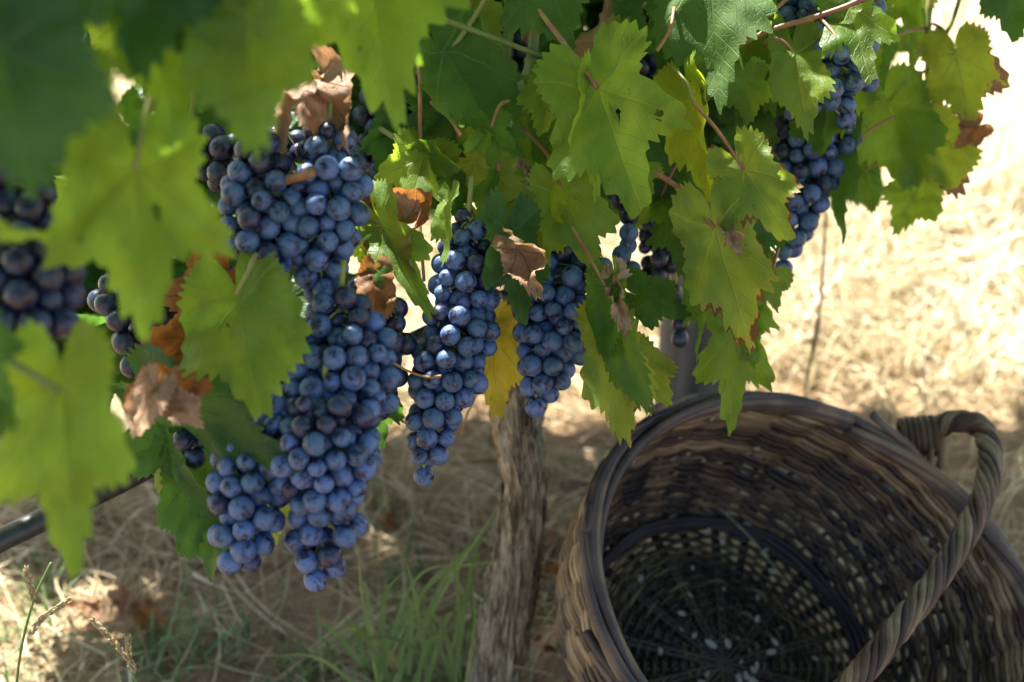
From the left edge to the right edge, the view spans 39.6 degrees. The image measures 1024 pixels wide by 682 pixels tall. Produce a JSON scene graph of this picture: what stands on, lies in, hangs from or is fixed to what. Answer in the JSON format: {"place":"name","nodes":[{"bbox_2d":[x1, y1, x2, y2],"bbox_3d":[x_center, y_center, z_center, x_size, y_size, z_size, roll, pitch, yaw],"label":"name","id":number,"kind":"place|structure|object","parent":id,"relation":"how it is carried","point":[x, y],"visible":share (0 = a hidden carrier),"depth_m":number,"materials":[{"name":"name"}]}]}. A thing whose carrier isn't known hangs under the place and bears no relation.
{"place":"outdoors","nodes":[
{"label":"outdoors","id":0,"kind":"place"},
{"bbox_2d":[0,0,1023,681],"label":"ground","id":1,"kind":"structure","parent":0,"point":[546,662],"depth_m":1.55,"materials":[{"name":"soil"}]},
{"bbox_2d":[15,562,71,681],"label":"grass stalk","id":2,"kind":"object","parent":1,"relation":"on","point":[32,593],"depth_m":0.96,"materials":[{"name":"plant"}]},
{"bbox_2d":[64,591,106,617],"bbox_3d":[-0.429,0.264,1.427,0.046,0.015,0.032,12,29,-8],"label":"fallen leaf","id":3,"kind":"object","parent":1,"relation":"on","point":[84,602],"visible":0.98,"depth_m":1.43,"materials":[{"name":"beige plant"}]},
{"bbox_2d":[89,616,137,681],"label":"grass stalk","id":4,"kind":"object","parent":1,"relation":"on","point":[127,656],"depth_m":0.99,"materials":[{"name":"plant"}]},
{"bbox_2d":[106,580,137,615],"bbox_3d":[-0.395,0.259,1.444,0.030,0.018,0.042,-13,47,-21],"label":"fallen leaf","id":5,"kind":"object","parent":1,"relation":"on","point":[118,595],"visible":1,"depth_m":1.44,"materials":[{"name":"brown plant"}]},
{"bbox_2d":[0,396,576,681],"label":"grass","id":6,"kind":"structure","parent":1,"relation":"on","point":[165,631],"depth_m":1.40,"materials":[{"name":"plant"}]},
{"bbox_2d":[260,503,501,681],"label":"grass tuft","id":7,"kind":"object","parent":1,"relation":"on","point":[380,660],"visible":1,"depth_m":1.27,"materials":[{"name":"green plant"}]},
{"bbox_2d":[377,511,402,529],"bbox_3d":[-0.135,0.197,1.568,0.033,0.012,0.022,26,37,15],"label":"fallen leaf","id":8,"kind":"object","parent":1,"relation":"on","point":[385,518],"visible":1,"depth_m":1.57,"materials":[{"name":"brown plant"}]},
{"bbox_2d":[0,0,903,681],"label":"grape vine","id":9,"kind":"object","parent":1,"relation":"on","point":[550,150],"visible":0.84,"depth_m":0.96,"materials":[{"name":"green plant"}]},
{"bbox_2d":[0,169,86,353],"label":"grape bunch","id":10,"kind":"object","parent":9,"relation":"attached to","point":[50,299],"visible":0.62,"depth_m":0.67,"materials":[{"name":"blue food"}]},
{"bbox_2d":[87,273,177,377],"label":"grape bunch","id":11,"kind":"object","parent":9,"relation":"attached to","point":[102,300],"visible":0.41,"depth_m":0.92,"materials":[{"name":"blue food"}]},
{"bbox_2d":[172,429,205,468],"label":"grape bunch","id":12,"kind":"object","parent":9,"relation":"attached to","point":[185,440],"visible":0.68,"depth_m":0.83,"materials":[{"name":"blue food"}]},
{"bbox_2d":[0,0,470,579],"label":"vine shoot","id":13,"kind":"object","parent":9,"relation":"hanging from","point":[242,66],"visible":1,"depth_m":0.57,"materials":[{"name":"green plant"}]},
{"bbox_2d":[205,413,289,574],"bbox_3d":[-0.153,0.080,0.821,0.052,0.102,0.062,0,30,0],"label":"grape bunch","id":14,"kind":"object","parent":9,"relation":"attached to","point":[251,521],"visible":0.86,"depth_m":0.81,"materials":[{"name":"blue food"}]},
{"bbox_2d":[190,93,304,193],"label":"grape bunch","id":15,"kind":"object","parent":9,"relation":"attached to","point":[218,153],"visible":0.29,"depth_m":0.91,"materials":[{"name":"blue food"}]},
{"bbox_2d":[0,288,509,552],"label":"irrigation hose","id":16,"kind":"object","parent":9,"relation":"attached to","point":[22,529],"visible":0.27,"depth_m":0.87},
{"bbox_2d":[218,130,301,272],"bbox_3d":[-0.146,-0.081,0.827,0.051,0.103,0.061,0,30,0],"label":"grape bunch","id":17,"kind":"object","parent":9,"relation":"attached to","point":[266,219],"visible":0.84,"depth_m":0.82,"materials":[{"name":"blue food"}]},
{"bbox_2d":[262,364,381,516],"bbox_3d":[-0.111,0.056,0.816,0.072,0.090,0.072,0,30,0],"label":"grape bunch","id":18,"kind":"object","parent":9,"relation":"attached to","point":[324,457],"visible":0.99,"depth_m":0.80,"materials":[{"name":"blue food"}]},
{"bbox_2d":[284,476,368,591],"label":"grape bunch","id":19,"kind":"object","parent":9,"relation":"hanging from","point":[319,538],"visible":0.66,"depth_m":0.82,"materials":[{"name":"blue food"}]},
{"bbox_2d":[286,86,373,316],"bbox_3d":[-0.108,-0.079,0.832,0.053,0.125,0.073,0,30,0],"label":"grape bunch","id":20,"kind":"object","parent":9,"relation":"hanging from","point":[330,210],"visible":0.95,"depth_m":0.82,"materials":[{"name":"blue food"}]},
{"bbox_2d":[280,259,401,429],"bbox_3d":[-0.101,0.009,0.822,0.075,0.096,0.069,0,30,0],"label":"grape bunch","id":21,"kind":"object","parent":9,"relation":"attached to","point":[352,347],"visible":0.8,"depth_m":0.82,"materials":[{"name":"blue food"}]},
{"bbox_2d":[346,277,417,420],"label":"grape bunch","id":22,"kind":"object","parent":9,"relation":"hanging from","point":[407,344],"visible":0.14,"depth_m":0.95,"materials":[{"name":"blue food"}]},
{"bbox_2d":[353,69,417,187],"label":"grape bunch","id":23,"kind":"object","parent":9,"relation":"hanging from","point":[363,116],"visible":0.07,"depth_m":1.07,"materials":[{"name":"blue food"}]},
{"bbox_2d":[405,176,500,486],"bbox_3d":[-0.039,-0.004,0.959,0.056,0.186,0.110,12,32,20],"label":"grape bunch","id":24,"kind":"object","parent":9,"relation":"attached to","point":[454,349],"visible":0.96,"depth_m":0.95,"materials":[{"name":"blue food"}]},
{"bbox_2d":[495,219,509,299],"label":"grape bunch","id":25,"kind":"object","parent":9,"relation":"attached to","point":[499,292],"visible":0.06,"depth_m":1.10,"materials":[{"name":"blue food"}]},
{"bbox_2d":[501,27,541,73],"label":"grape bunch","id":26,"kind":"object","parent":9,"relation":"attached to","point":[518,56],"visible":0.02,"depth_m":1.13,"materials":[{"name":"food"}]},
{"bbox_2d":[512,245,612,416],"bbox_3d":[0.036,-0.025,0.999,0.078,0.139,0.068,-11,32,-19],"label":"grape bunch","id":27,"kind":"object","parent":9,"relation":"hanging from","point":[550,350],"visible":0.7,"depth_m":0.98,"materials":[{"name":"blue food"}]},
{"bbox_2d":[605,108,623,210],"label":"grape bunch","id":28,"kind":"object","parent":9,"relation":"attached to","point":[616,203],"visible":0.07,"depth_m":1.03,"materials":[{"name":"blue food"}]},
{"bbox_2d":[612,207,640,269],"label":"grape bunch","id":29,"kind":"object","parent":9,"relation":"hanging from","point":[625,249],"visible":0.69,"depth_m":1.01,"materials":[{"name":"blue food"}]},
{"bbox_2d":[639,51,657,80],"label":"grape bunch","id":30,"kind":"object","parent":9,"relation":"attached to","point":[647,62],"visible":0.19,"depth_m":1.19,"materials":[{"name":"food"}]},
{"bbox_2d":[638,220,676,278],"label":"grape bunch","id":31,"kind":"object","parent":9,"relation":"hanging from","point":[655,261],"visible":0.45,"depth_m":1.14,"materials":[{"name":"blue food"}]},
{"bbox_2d":[671,272,688,347],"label":"grape bunch","id":32,"kind":"object","parent":9,"relation":"attached to","point":[679,338],"visible":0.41,"depth_m":1.20,"materials":[{"name":"blue food"}]},
{"bbox_2d":[773,115,862,271],"bbox_3d":[0.243,-0.134,1.144,0.077,0.142,0.096,0,30,0],"label":"grape bunch","id":33,"kind":"object","parent":9,"relation":"attached to","point":[805,165],"visible":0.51,"depth_m":1.13,"materials":[{"name":"blue food"}]},
{"bbox_2d":[769,0,886,129],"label":"grape bunch","id":34,"kind":"object","parent":9,"relation":"attached to","point":[850,82],"visible":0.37,"depth_m":1.00,"materials":[{"name":"blue food"}]},
{"bbox_2d":[829,0,1023,244],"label":"vine shoot","id":35,"kind":"object","parent":9,"relation":"hanging from","point":[921,142],"visible":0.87,"depth_m":1.15,"materials":[{"name":"green plant"}]},
{"bbox_2d":[0,97,1023,681],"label":"straw","id":36,"kind":"object","parent":1,"relation":"on","point":[436,469],"visible":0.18,"depth_m":1.55,"materials":[{"name":"beige plant"}]},
{"bbox_2d":[124,596,166,631],"bbox_3d":[-0.369,0.271,1.418,0.052,0.018,0.033,38,45,27],"label":"fallen leaf","id":37,"kind":"object","parent":36,"relation":"on","point":[141,611],"visible":0.96,"depth_m":1.42,"materials":[{"name":"brown plant"}]},
{"bbox_2d":[540,562,558,582],"bbox_3d":[0.043,0.243,1.480,0.046,0.016,0.030,-7,27,18],"label":"fallen leaf","id":38,"kind":"object","parent":36,"relation":"on","point":[553,568],"visible":0.54,"depth_m":1.49,"materials":[{"name":"brown plant"}]},
{"bbox_2d":[544,527,567,559],"bbox_3d":[0.049,0.214,1.533,0.029,0.023,0.052,-1,44,-1],"label":"fallen leaf","id":39,"kind":"object","parent":36,"relation":"on","point":[552,535],"visible":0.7,"depth_m":1.53,"materials":[{"name":"brown plant"}]},
{"bbox_2d":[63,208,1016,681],"bbox_3d":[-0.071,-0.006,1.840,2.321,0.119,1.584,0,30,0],"label":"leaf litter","id":40,"kind":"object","parent":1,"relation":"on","point":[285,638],"visible":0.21,"depth_m":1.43,"materials":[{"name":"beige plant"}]},
{"bbox_2d":[570,479,590,484],"bbox_3d":[0.100,0.158,1.644,0.068,0.006,0.016,-9,31,-16],"label":"twig","id":41,"kind":"object","parent":1,"relation":"on","point":[580,482],"visible":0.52,"depth_m":1.63,"materials":[{"name":"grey wood"}]},
{"bbox_2d":[654,273,718,403],"bbox_3d":[0.245,-0.435,1.504,0.132,1.250,0.112,0,30,0],"label":"trellis post","id":42,"kind":"object","parent":1,"relation":"on","point":[683,380],"visible":0.09,"depth_m":1.72,"materials":[{"name":"grey wood"}]},
{"bbox_2d":[554,390,1023,681],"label":"wicker basket","id":43,"kind":"object","parent":1,"relation":"on","point":[844,456],"visible":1,"depth_m":1.27,"materials":[{"name":"brown wicker"}]},
{"bbox_2d":[804,213,827,396],"bbox_3d":[0.328,-0.006,1.555,0.009,0.278,0.037,0,30,0],"label":"dry stalk","id":44,"kind":"object","parent":1,"relation":"on","point":[816,334],"visible":0.78,"depth_m":1.53,"materials":[{"name":"plant"}]}
]}

